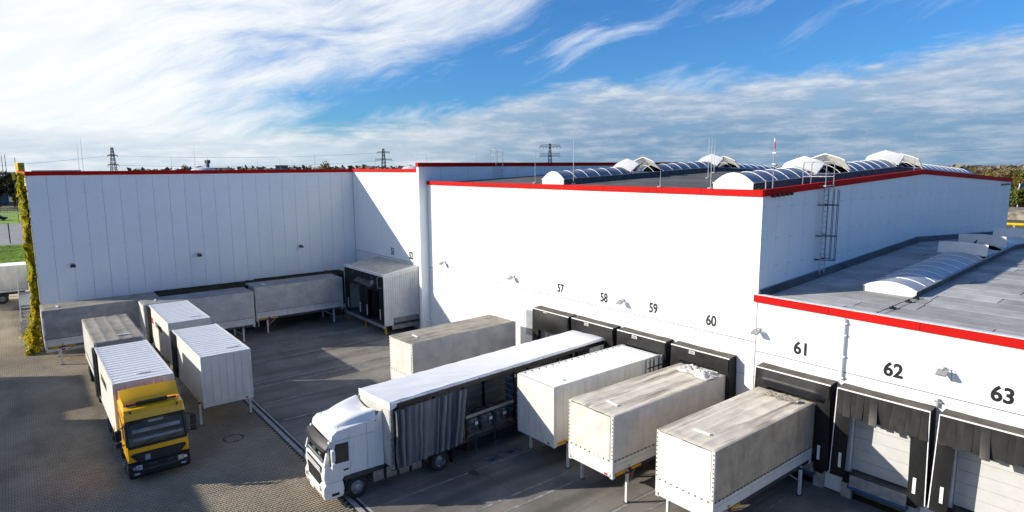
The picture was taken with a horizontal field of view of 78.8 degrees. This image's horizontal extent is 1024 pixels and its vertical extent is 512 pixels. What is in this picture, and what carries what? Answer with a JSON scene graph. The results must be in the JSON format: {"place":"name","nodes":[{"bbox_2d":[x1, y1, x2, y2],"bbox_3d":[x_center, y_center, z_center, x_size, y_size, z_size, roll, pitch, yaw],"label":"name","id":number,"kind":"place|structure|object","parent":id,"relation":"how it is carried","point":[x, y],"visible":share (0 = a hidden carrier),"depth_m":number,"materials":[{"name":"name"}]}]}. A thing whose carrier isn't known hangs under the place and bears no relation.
{"place":"outdoors","nodes":[
{"label":"outdoors","id":0,"kind":"place"},
{"bbox_2d":[0,223,23,235],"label":"parking bay","id":1,"kind":"object","parent":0,"point":[15,229],"depth_m":145.01,"materials":[{"name":"grey concrete"}]},
{"bbox_2d":[12,174,18,219],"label":"flag post","id":2,"kind":"object","parent":1,"relation":"on","point":[13,177],"visible":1,"depth_m":159.55,"materials":[{"name":"metal"}]},
{"bbox_2d":[0,235,24,244],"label":"path","id":3,"kind":"structure","parent":0,"point":[16,239],"depth_m":122.60,"materials":[{"name":"grey concrete"}]},
{"bbox_2d":[0,211,28,276],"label":"lawn","id":4,"kind":"structure","parent":0,"point":[12,216],"depth_m":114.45,"materials":[{"name":"green plant"}]},
{"bbox_2d":[9,284,29,298],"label":"block paving","id":5,"kind":"structure","parent":0,"point":[10,295],"depth_m":68.86,"materials":[{"name":"concrete"}]},
{"bbox_2d":[0,298,357,511],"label":"block paving","id":6,"kind":"structure","parent":0,"point":[60,451],"depth_m":30.06,"materials":[{"name":"grey concrete"}]},
{"bbox_2d":[0,291,24,303],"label":"trailer chassis","id":7,"kind":"object","parent":6,"relation":"on","point":[4,298],"visible":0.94,"depth_m":64.77,"materials":[{"name":"grey metal"}]},
{"bbox_2d":[0,262,28,292],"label":"parked trailer","id":8,"kind":"object","parent":7,"relation":"on","point":[12,274],"visible":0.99,"depth_m":64.90,"materials":[{"name":"grey metal"}]},
{"bbox_2d":[17,282,40,333],"bbox_3d":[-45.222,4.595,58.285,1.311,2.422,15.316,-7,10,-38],"label":"metal stair","id":9,"kind":"object","parent":6,"relation":"on","point":[24,298],"visible":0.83,"depth_m":57.96,"materials":[{"name":"metal"}]},
{"bbox_2d":[88,365,101,402],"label":"drawbar trailer","id":10,"kind":"object","parent":6,"relation":"on","point":[93,379],"visible":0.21,"depth_m":40.40,"materials":[{"name":"grey metal"}]},
{"bbox_2d":[81,314,144,375],"bbox_3d":[-25.105,5.833,39.272,2.608,2.935,7.472,-7,10,-38],"label":"swap body","id":11,"kind":"object","parent":10,"relation":"on","point":[103,331],"visible":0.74,"depth_m":38.41,"materials":[{"name":"grey metal"}]},
{"bbox_2d":[39,292,158,364],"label":"swap body","id":12,"kind":"object","parent":6,"relation":"on","point":[61,324],"visible":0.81,"depth_m":44.77,"materials":[{"name":"grey metal"}]},
{"bbox_2d":[107,380,196,479],"bbox_3d":[-18.887,7.508,31.597,3.172,3.900,10.292,-7,10,-38],"label":"yellow lorry","id":13,"kind":"object","parent":6,"relation":"on","point":[150,436],"visible":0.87,"depth_m":27.91,"materials":[{"name":"paint"}]},
{"bbox_2d":[121,420,126,457],"bbox_3d":[-17.087,8.064,27.433,0.030,1.600,0.900,-7,10,-38],"label":"door","id":14,"kind":"structure","parent":13,"relation":"in","point":[123,434],"depth_m":27.36,"materials":[{"name":"yellow paint"}]},
{"bbox_2d":[91,340,173,431],"bbox_3d":[-19.820,6.765,32.539,2.733,2.935,7.810,-7,10,-38],"label":"swap body","id":15,"kind":"object","parent":13,"relation":"on","point":[118,367],"visible":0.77,"depth_m":31.45,"materials":[{"name":"grey metal"}]},
{"bbox_2d":[91,347,99,398],"bbox_3d":[-22.858,6.461,34.251,0.163,2.670,1.300,-7,10,-38],"label":"rear door","id":16,"kind":"structure","parent":15,"relation":"in","point":[92,349],"depth_m":33.91,"materials":[{"name":"black metal"}]},
{"bbox_2d":[147,300,210,367],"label":"swap body","id":17,"kind":"object","parent":6,"relation":"on","point":[164,319],"visible":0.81,"depth_m":42.34,"materials":[{"name":"grey metal"}]},
{"bbox_2d":[147,306,152,342],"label":"rear door","id":18,"kind":"structure","parent":17,"relation":"in","point":[148,309],"depth_m":45.02,"materials":[{"name":"black metal"}]},
{"bbox_2d":[169,323,253,425],"bbox_3d":[-17.627,6.736,36.480,2.813,4.025,7.410,-7,10,-38],"label":"swap body","id":19,"kind":"object","parent":6,"relation":"on","point":[212,365],"visible":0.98,"depth_m":34.08,"materials":[{"name":"grey metal"}]},
{"bbox_2d":[169,330,177,376],"bbox_3d":[-20.575,5.942,37.939,0.163,2.720,1.300,-7,10,-38],"label":"rear door","id":20,"kind":"structure","parent":19,"relation":"in","point":[173,344],"depth_m":37.66,"materials":[{"name":"black metal"}]},
{"bbox_2d":[17,169,420,352],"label":"hall","id":21,"kind":"structure","parent":6,"relation":"on","point":[114,233],"depth_m":52.81,"materials":[{"name":"white metal"}]},
{"bbox_2d":[15,172,45,355],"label":"climbing plant","id":22,"kind":"object","parent":21,"relation":"attached to","point":[33,339],"visible":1,"depth_m":46.53,"materials":[{"name":"green plant"}]},
{"bbox_2d":[191,167,213,169],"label":"roof dome","id":23,"kind":"structure","parent":21,"relation":"on","point":[202,168],"depth_m":79.25,"materials":[{"name":"plastic"}]},
{"bbox_2d":[0,165,1023,511],"bbox_3d":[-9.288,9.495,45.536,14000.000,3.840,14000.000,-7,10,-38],"label":"ground","id":24,"kind":"structure","parent":0,"point":[810,479],"depth_m":27.95,"materials":[{"name":"grey concrete"}]},
{"bbox_2d":[0,175,7,206],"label":"tree","id":25,"kind":"object","parent":24,"relation":"on","point":[2,191],"visible":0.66,"depth_m":233.89,"materials":[{"name":"green plant"}]},
{"bbox_2d":[1,175,8,203],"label":"building","id":26,"kind":"structure","parent":24,"relation":"on","point":[5,199],"depth_m":253.91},
{"bbox_2d":[0,179,16,206],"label":"tree","id":27,"kind":"object","parent":24,"relation":"on","point":[10,184],"visible":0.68,"depth_m":230.27,"materials":[{"name":"green plant"}]},
{"bbox_2d":[2,172,16,204],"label":"tree","id":28,"kind":"object","parent":24,"relation":"on","point":[8,175],"visible":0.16,"depth_m":248.67,"materials":[{"name":"green plant"}]},
{"bbox_2d":[12,194,18,206],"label":"tree","id":29,"kind":"object","parent":24,"relation":"on","point":[14,197],"visible":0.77,"depth_m":228.30,"materials":[{"name":"green plant"}]},
{"bbox_2d":[15,163,24,172],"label":"sign tower","id":30,"kind":"structure","parent":24,"relation":"on","point":[19,167],"depth_m":256.56,"materials":[{"name":"metal"}]},
{"bbox_2d":[31,170,80,170],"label":"building","id":31,"kind":"structure","parent":24,"relation":"on","point":[55,170],"depth_m":716.84,"materials":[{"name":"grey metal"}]},
{"bbox_2d":[107,147,117,170],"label":"power pylon","id":32,"kind":"object","parent":24,"relation":"on","point":[111,158],"visible":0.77,"depth_m":500.71,"materials":[{"name":"metal"}]},
{"bbox_2d":[126,161,371,166],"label":"power line","id":33,"kind":"object","parent":32,"relation":"hanging from","point":[230,166],"visible":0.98,"depth_m":531.00,"materials":[{"name":"grey metal"}]},
{"bbox_2d":[137,152,382,157],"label":"power line","id":34,"kind":"object","parent":32,"relation":"hanging from","point":[246,157],"visible":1,"depth_m":538.07,"materials":[{"name":"metal"}]},
{"bbox_2d":[275,165,287,169],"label":"building","id":35,"kind":"structure","parent":24,"relation":"on","point":[278,167],"depth_m":571.52,"materials":[{"name":"grey metal"}]},
{"bbox_2d":[243,398,372,511],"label":"drain channel","id":36,"kind":"object","parent":24,"relation":"on","point":[358,504],"visible":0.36,"depth_m":31.93,"materials":[{"name":"metal"}]},
{"bbox_2d":[317,161,329,168],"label":"tree","id":37,"kind":"object","parent":24,"relation":"on","point":[325,166],"visible":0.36,"depth_m":397.97,"materials":[{"name":"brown plant"}]},
{"bbox_2d":[375,149,391,168],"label":"power pylon","id":38,"kind":"object","parent":24,"relation":"on","point":[384,159],"visible":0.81,"depth_m":580.77,"materials":[{"name":"metal"}]},
{"bbox_2d":[0,164,1023,177],"bbox_3d":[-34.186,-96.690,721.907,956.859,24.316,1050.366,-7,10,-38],"label":"wood","id":39,"kind":"object","parent":24,"relation":"on","point":[966,167],"visible":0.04,"depth_m":548.93,"materials":[{"name":"green plant"}]},
{"bbox_2d":[539,143,559,161],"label":"power pylon","id":40,"kind":"object","parent":24,"relation":"on","point":[550,144],"visible":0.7,"depth_m":492.04,"materials":[{"name":"metal"}]},
{"bbox_2d":[572,147,1016,157],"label":"power line","id":41,"kind":"object","parent":40,"relation":"hanging from","point":[810,156],"visible":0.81,"depth_m":433.27,"materials":[{"name":"metal"}]},
{"bbox_2d":[227,308,885,511],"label":"concrete yard","id":42,"kind":"structure","parent":24,"relation":"on","point":[594,492],"depth_m":29.12,"materials":[{"name":"grey concrete"}]},
{"bbox_2d":[138,287,254,356],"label":"swap body","id":43,"kind":"object","parent":42,"relation":"on","point":[229,309],"visible":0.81,"depth_m":48.64,"materials":[{"name":"grey metal"}]},
{"bbox_2d":[154,280,257,329],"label":"dark container","id":44,"kind":"object","parent":42,"relation":"on","point":[161,293],"visible":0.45,"depth_m":51.78,"materials":[{"name":"grey metal"}]},
{"bbox_2d":[246,274,342,333],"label":"swap body","id":45,"kind":"object","parent":42,"relation":"on","point":[278,298],"visible":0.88,"depth_m":53.85,"materials":[{"name":"grey metal"}]},
{"bbox_2d":[254,269,344,325],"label":"dark container","id":46,"kind":"object","parent":42,"relation":"on","point":[339,273],"visible":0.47,"depth_m":58.28,"materials":[{"name":"grey metal"}]},
{"bbox_2d":[258,338,378,361],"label":"lane marking","id":47,"kind":"object","parent":42,"relation":"on","point":[316,350],"visible":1,"depth_m":47.36,"materials":[{"name":"paint"}]},
{"bbox_2d":[253,359,388,388],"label":"lane marking","id":48,"kind":"object","parent":42,"relation":"on","point":[319,374],"visible":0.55,"depth_m":41.86,"materials":[{"name":"paint"}]},
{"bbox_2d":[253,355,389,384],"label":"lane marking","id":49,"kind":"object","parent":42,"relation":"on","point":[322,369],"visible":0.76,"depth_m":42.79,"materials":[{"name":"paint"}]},
{"bbox_2d":[264,374,389,403],"bbox_3d":[-10.689,8.236,39.833,10.000,0.002,0.110,-7,10,-38],"label":"lane marking","id":50,"kind":"object","parent":42,"relation":"on","point":[324,389],"visible":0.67,"depth_m":39.02,"materials":[{"name":"paint"}]},
{"bbox_2d":[303,394,452,500],"bbox_3d":[-5.859,8.093,27.849,6.336,3.639,3.162,-6,10,-35],"label":"tractor unit","id":51,"kind":"object","parent":42,"relation":"on","point":[344,447],"visible":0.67,"depth_m":26.09,"materials":[{"name":"white paint"}]},
{"bbox_2d":[344,256,418,335],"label":"dock shed","id":52,"kind":"structure","parent":42,"relation":"on","point":[382,292],"depth_m":52.55,"materials":[{"name":"grey metal"}]},
{"bbox_2d":[368,289,372,316],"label":"inner door","id":53,"kind":"structure","parent":52,"relation":"in","point":[369,291],"depth_m":53.57,"materials":[{"name":"black plastic"}]},
{"bbox_2d":[389,315,515,378],"bbox_3d":[-3.531,6.334,38.949,7.872,3.935,2.780,-7,11,-41],"label":"swap body","id":54,"kind":"object","parent":42,"relation":"on","point":[424,349],"visible":0.9,"depth_m":37.37,"materials":[{"name":"grey metal"}]},
{"bbox_2d":[377,444,545,506],"bbox_3d":[-0.033,9.605,29.818,14.000,0.002,0.110,-7,10,-38],"label":"lane marking","id":55,"kind":"object","parent":42,"relation":"on","point":[455,477],"visible":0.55,"depth_m":27.68,"materials":[{"name":"paint"}]},
{"bbox_2d":[468,470,478,475],"bbox_3d":[-1.743,9.835,28.275,0.445,0.002,0.613,-2,8,-11],"label":"oil stain","id":56,"kind":"object","parent":42,"relation":"on","point":[474,472],"visible":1,"depth_m":28.30,"materials":[{"name":"liquid"}]},
{"bbox_2d":[359,330,604,470],"bbox_3d":[-0.488,7.292,31.576,14.201,4.095,3.426,-8,11,-43],"label":"curtain trailer","id":57,"kind":"object","parent":42,"relation":"on","point":[424,416],"visible":0.71,"depth_m":28.52,"materials":[{"name":"white fabric"}]},
{"bbox_2d":[466,411,480,437],"bbox_3d":[-2.151,7.986,29.765,0.836,0.859,1.192,-8,11,-43],"label":"wrapped load","id":58,"kind":"object","parent":57,"relation":"attached to","point":[470,429],"visible":0.51,"depth_m":29.31,"materials":[{"name":"grey plastic"}]},
{"bbox_2d":[470,406,493,431],"bbox_3d":[-1.496,7.893,30.371,0.829,0.861,1.192,-8,11,-42],"label":"wrapped load","id":59,"kind":"object","parent":57,"relation":"attached to","point":[485,419],"visible":0.72,"depth_m":29.94,"materials":[{"name":"grey plastic"}]},
{"bbox_2d":[484,402,508,426],"bbox_3d":[-0.835,7.801,30.983,0.831,0.860,1.192,-8,11,-43],"label":"wrapped load","id":60,"kind":"object","parent":57,"relation":"attached to","point":[500,416],"visible":0.68,"depth_m":30.56,"materials":[{"name":"grey plastic"}]},
{"bbox_2d":[472,464,584,511],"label":"lane marking","id":61,"kind":"object","parent":42,"relation":"on","point":[525,489],"visible":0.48,"depth_m":26.78,"materials":[{"name":"paint"}]},
{"bbox_2d":[504,471,597,511],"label":"lane marking","id":62,"kind":"object","parent":42,"relation":"on","point":[548,492],"visible":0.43,"depth_m":26.48,"materials":[{"name":"paint"}]},
{"bbox_2d":[517,344,662,468],"bbox_3d":[4.033,7.308,31.227,7.660,4.105,2.813,-7,11,-39],"label":"swap body","id":63,"kind":"object","parent":42,"relation":"on","point":[545,393],"visible":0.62,"depth_m":29.31,"materials":[{"name":"grey metal"}]},
{"bbox_2d":[646,354,662,373],"bbox_3d":[7.329,6.545,32.114,1.300,2.780,0.163,-7,11,-39],"label":"rear door","id":64,"kind":"structure","parent":63,"relation":"in","point":[654,364],"depth_m":31.87,"materials":[{"name":"grey metal"}]},
{"bbox_2d":[612,490,655,511],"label":"lane marking","id":65,"kind":"object","parent":42,"relation":"on","point":[633,501],"visible":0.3,"depth_m":25.81,"materials":[{"name":"paint"}]},
{"bbox_2d":[569,363,725,503],"bbox_3d":[6.267,7.765,28.294,7.883,4.005,2.780,-7,10,-38],"label":"swap body","id":66,"kind":"object","parent":42,"relation":"on","point":[613,428],"visible":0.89,"depth_m":26.31,"materials":[{"name":"grey metal"}]},
{"bbox_2d":[675,364,717,380],"bbox_3d":[8.768,5.426,29.705,1.044,0.273,2.200,-5,9,-29],"label":"loose tarpaulin","id":67,"kind":"object","parent":66,"relation":"on","point":[701,374],"visible":1,"depth_m":29.42,"materials":[{"name":"white plastic"}]},
{"bbox_2d":[643,500,665,511],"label":"lane marking","id":68,"kind":"object","parent":42,"relation":"on","point":[654,506],"visible":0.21,"depth_m":25.38,"materials":[{"name":"paint"}]},
{"bbox_2d":[415,162,1012,395],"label":"hall","id":69,"kind":"structure","parent":42,"relation":"on","point":[692,258],"depth_m":36.28,"materials":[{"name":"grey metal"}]},
{"bbox_2d":[490,150,502,172],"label":"fire wall ladder","id":70,"kind":"object","parent":69,"relation":"attached to","point":[497,160],"visible":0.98,"depth_m":54.47,"materials":[{"name":"metal"}]},
{"bbox_2d":[532,305,575,340],"bbox_3d":[2.586,5.308,39.256,0.833,3.800,3.520,-7,10,-38],"label":"dock shelter","id":71,"kind":"object","parent":69,"relation":"attached to","point":[551,320],"visible":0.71,"depth_m":38.92,"materials":[{"name":"rubber"}]},
{"bbox_2d":[571,315,619,357],"bbox_3d":[4.837,5.677,36.587,0.686,3.800,3.520,-7,10,-38],"label":"dock shelter","id":72,"kind":"object","parent":69,"relation":"attached to","point":[607,331],"visible":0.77,"depth_m":35.94,"materials":[{"name":"rubber"}]},
{"bbox_2d":[617,327,672,367],"bbox_3d":[7.099,6.063,33.788,0.686,3.801,3.520,-7,10,-38],"label":"dock shelter","id":73,"kind":"object","parent":69,"relation":"attached to","point":[646,341],"visible":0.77,"depth_m":33.09,"materials":[{"name":"rubber"}]},
{"bbox_2d":[542,154,807,184],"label":"barrel skylight","id":74,"kind":"object","parent":69,"relation":"on","point":[624,169],"visible":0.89,"depth_m":46.68,"materials":[{"name":"white plastic"}]},
{"bbox_2d":[688,362,717,372],"bbox_3d":[9.865,6.734,31.383,0.075,2.880,2.440,-7,10,-38],"label":"dock door","id":75,"kind":"structure","parent":69,"relation":"in","point":[699,366],"depth_m":31.37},
{"bbox_2d":[670,341,736,400],"bbox_3d":[9.387,6.455,30.958,0.686,3.800,3.520,-7,10,-38],"label":"dock shelter","id":76,"kind":"object","parent":69,"relation":"attached to","point":[723,363],"visible":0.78,"depth_m":30.10,"materials":[{"name":"rubber"}]},
{"bbox_2d":[707,138,712,188],"bbox_3d":[10.276,-4.762,32.091,0.340,2.600,0.340,-1,8,-2],"label":"lightning rod","id":77,"kind":"object","parent":69,"relation":"on","point":[710,187],"visible":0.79,"depth_m":32.12,"materials":[{"name":"metal"}]},
{"bbox_2d":[772,138,776,187],"bbox_3d":[12.436,-4.340,29.589,0.320,2.440,0.320,-7,10,-38],"label":"beacon mast","id":78,"kind":"object","parent":69,"relation":"on","point":[774,152],"visible":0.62,"depth_m":29.53,"materials":[{"name":"metal"}]},
{"bbox_2d":[802,161,839,273],"bbox_3d":[15.572,-1.916,31.457,0.950,5.649,1.709,-7,10,-38],"label":"access ladder","id":79,"kind":"object","parent":69,"relation":"attached to","point":[826,235],"visible":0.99,"depth_m":31.15,"materials":[{"name":"metal"}]},
{"bbox_2d":[713,150,977,189],"bbox_3d":[24.208,-5.896,41.321,34.031,2.251,2.320,-7,10,-38],"label":"barrel skylight","id":80,"kind":"object","parent":69,"relation":"on","point":[789,173],"visible":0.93,"depth_m":35.56,"materials":[{"name":"white plastic"}]},
{"bbox_2d":[655,387,814,511],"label":"swap body","id":81,"kind":"object","parent":42,"relation":"on","point":[730,454],"visible":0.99,"depth_m":23.68,"materials":[{"name":"white fabric"}]},
{"bbox_2d":[763,391,799,403],"bbox_3d":[11.505,6.004,26.652,0.392,0.090,1.560,-6,10,-36],"label":"loose tarpaulin","id":82,"kind":"object","parent":81,"relation":"on","point":[796,401],"visible":1,"depth_m":26.60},
{"bbox_2d":[762,493,791,511],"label":"lane marking","id":83,"kind":"object","parent":42,"relation":"on","point":[777,502],"visible":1,"depth_m":25.55,"materials":[{"name":"paint"}]},
{"bbox_2d":[753,231,1023,511],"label":"hall","id":84,"kind":"structure","parent":42,"relation":"on","point":[967,329],"depth_m":25.05,"materials":[{"name":"grey metal"}]},
{"bbox_2d":[750,327,760,335],"bbox_3d":[11.153,3.411,28.395,0.527,0.291,0.344,-7,10,-38],"label":"wall floodlight","id":85,"kind":"object","parent":84,"relation":"attached to","point":[756,332],"depth_m":28.31,"materials":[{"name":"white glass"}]},
{"bbox_2d":[774,388,814,453],"bbox_3d":[12.763,7.236,27.768,0.037,2.837,2.400,-7,10,-38],"label":"dock door","id":86,"kind":"structure","parent":84,"relation":"in","point":[780,391],"depth_m":27.51,"materials":[{"name":"black rubber"}]},
{"bbox_2d":[754,362,836,471],"bbox_3d":[12.155,6.971,27.240,1.055,3.799,3.520,-7,10,-38],"label":"dock shelter","id":87,"kind":"object","parent":84,"relation":"attached to","point":[821,392],"visible":0.88,"depth_m":26.25,"materials":[{"name":"rubber"}]},
{"bbox_2d":[852,419,909,487],"bbox_3d":[15.021,7.617,25.004,0.075,2.880,2.440,-7,10,-38],"label":"dock door","id":88,"kind":"structure","parent":84,"relation":"in","point":[878,451],"depth_m":25.13,"materials":[{"name":"white metal"}]},
{"bbox_2d":[829,383,935,507],"bbox_3d":[14.476,7.345,24.525,0.860,3.801,3.526,-7,10,-38],"label":"dock shelter","id":89,"kind":"object","parent":84,"relation":"attached to","point":[915,421],"visible":0.99,"depth_m":23.81,"materials":[{"name":"rubber"}]},
{"bbox_2d":[875,295,918,312],"bbox_3d":[16.032,2.039,25.893,3.722,0.338,0.236,-6,10,-36],"label":"roof cable","id":90,"kind":"object","parent":84,"relation":"on","point":[907,301],"visible":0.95,"depth_m":26.22,"materials":[{"name":"grey metal"}]},
{"bbox_2d":[935,366,948,376],"bbox_3d":[15.729,4.194,22.735,0.527,0.291,0.344,-7,10,-38],"label":"wall floodlight","id":91,"kind":"object","parent":84,"relation":"attached to","point":[944,372],"depth_m":22.65,"materials":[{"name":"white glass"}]},
{"bbox_2d":[863,227,1023,296],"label":"barrel skylight","id":92,"kind":"object","parent":84,"relation":"on","point":[944,265],"visible":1,"depth_m":31.57,"materials":[{"name":"white plastic"}]},
{"bbox_2d":[927,409,1023,511],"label":"dock shelter","id":93,"kind":"object","parent":84,"relation":"attached to","point":[984,439],"visible":1,"depth_m":22.11,"materials":[{"name":"rubber"}]},
{"bbox_2d":[953,450,1023,511],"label":"dock door","id":94,"kind":"structure","parent":84,"relation":"in","point":[981,485],"depth_m":22.42,"materials":[{"name":"white metal"}]},
{"bbox_2d":[972,167,981,173],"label":"tree","id":95,"kind":"object","parent":24,"relation":"on","point":[977,171],"visible":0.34,"depth_m":285.49,"materials":[{"name":"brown plant"}]},
{"bbox_2d":[981,167,992,174],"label":"tree","id":96,"kind":"object","parent":24,"relation":"on","point":[986,171],"visible":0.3,"depth_m":316.86,"materials":[{"name":"brown plant"}]},
{"bbox_2d":[995,166,1015,177],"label":"tree","id":97,"kind":"object","parent":24,"relation":"on","point":[1004,174],"visible":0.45,"depth_m":220.96,"materials":[{"name":"brown plant"}]},
{"bbox_2d":[1007,223,1023,226],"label":"pipe barrier","id":98,"kind":"object","parent":24,"relation":"on","point":[1016,224],"visible":0.13,"depth_m":130.63,"materials":[{"name":"metal"}]},
{"bbox_2d":[1007,207,1023,219],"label":"earth mound","id":99,"kind":"object","parent":24,"relation":"on","point":[1015,213],"visible":0.05,"depth_m":156.04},
{"bbox_2d":[1009,187,1023,206],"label":"tree","id":100,"kind":"object","parent":24,"relation":"on","point":[1017,196],"visible":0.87,"depth_m":172.38,"materials":[{"name":"green plant"}]},
{"bbox_2d":[1010,168,1023,179],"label":"tree","id":101,"kind":"object","parent":24,"relation":"on","point":[1021,174],"visible":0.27,"depth_m":238.41,"materials":[{"name":"green plant"}]},
{"bbox_2d":[1011,178,1023,206],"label":"tree","id":102,"kind":"object","parent":24,"relation":"on","point":[1021,181],"visible":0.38,"depth_m":195.11,"materials":[{"name":"green plant"}]},
{"bbox_2d":[1017,187,1023,206],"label":"tree","id":103,"kind":"object","parent":24,"relation":"on","point":[1021,204],"visible":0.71,"depth_m":173.13,"materials":[{"name":"green plant"}]},
{"bbox_2d":[0,0,1023,171],"label":"sky","id":104,"kind":"structure","parent":0,"point":[221,82],"materials":[{"name":"blue"}]},
{"bbox_3d":[-0.040,7.561,32.165,0.420,0.280,0.480,-8,11,-42],"label":"plastic crate","id":105,"kind":"object","parent":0,"visible":0},
{"bbox_2d":[505,393,512,399],"bbox_3d":[-0.041,7.239,32.119,0.420,0.280,0.480,-8,11,-43],"label":"plastic crate","id":106,"kind":"object","parent":105,"relation":"on","point":[508,397],"visible":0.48,"depth_m":32.01,"materials":[{"name":"plastic"}]},
{"bbox_2d":[505,387,511,394],"bbox_3d":[-0.045,6.918,32.072,0.420,0.280,0.480,-8,11,-42],"label":"plastic crate","id":107,"kind":"object","parent":106,"relation":"on","point":[508,390],"visible":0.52,"depth_m":31.95,"materials":[{"name":"plastic"}]},
{"bbox_2d":[505,381,512,388],"bbox_3d":[-0.053,6.597,32.020,0.420,0.280,0.480,-8,11,-41],"label":"plastic crate","id":108,"kind":"object","parent":107,"relation":"on","point":[508,385],"visible":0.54,"depth_m":31.89,"materials":[{"name":"plastic"}]},
{"bbox_2d":[505,374,512,382],"bbox_3d":[-0.054,6.275,31.975,0.420,0.280,0.480,-8,11,-44],"label":"plastic crate","id":109,"kind":"object","parent":108,"relation":"on","point":[508,377],"visible":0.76,"depth_m":31.89,"materials":[{"name":"plastic"}]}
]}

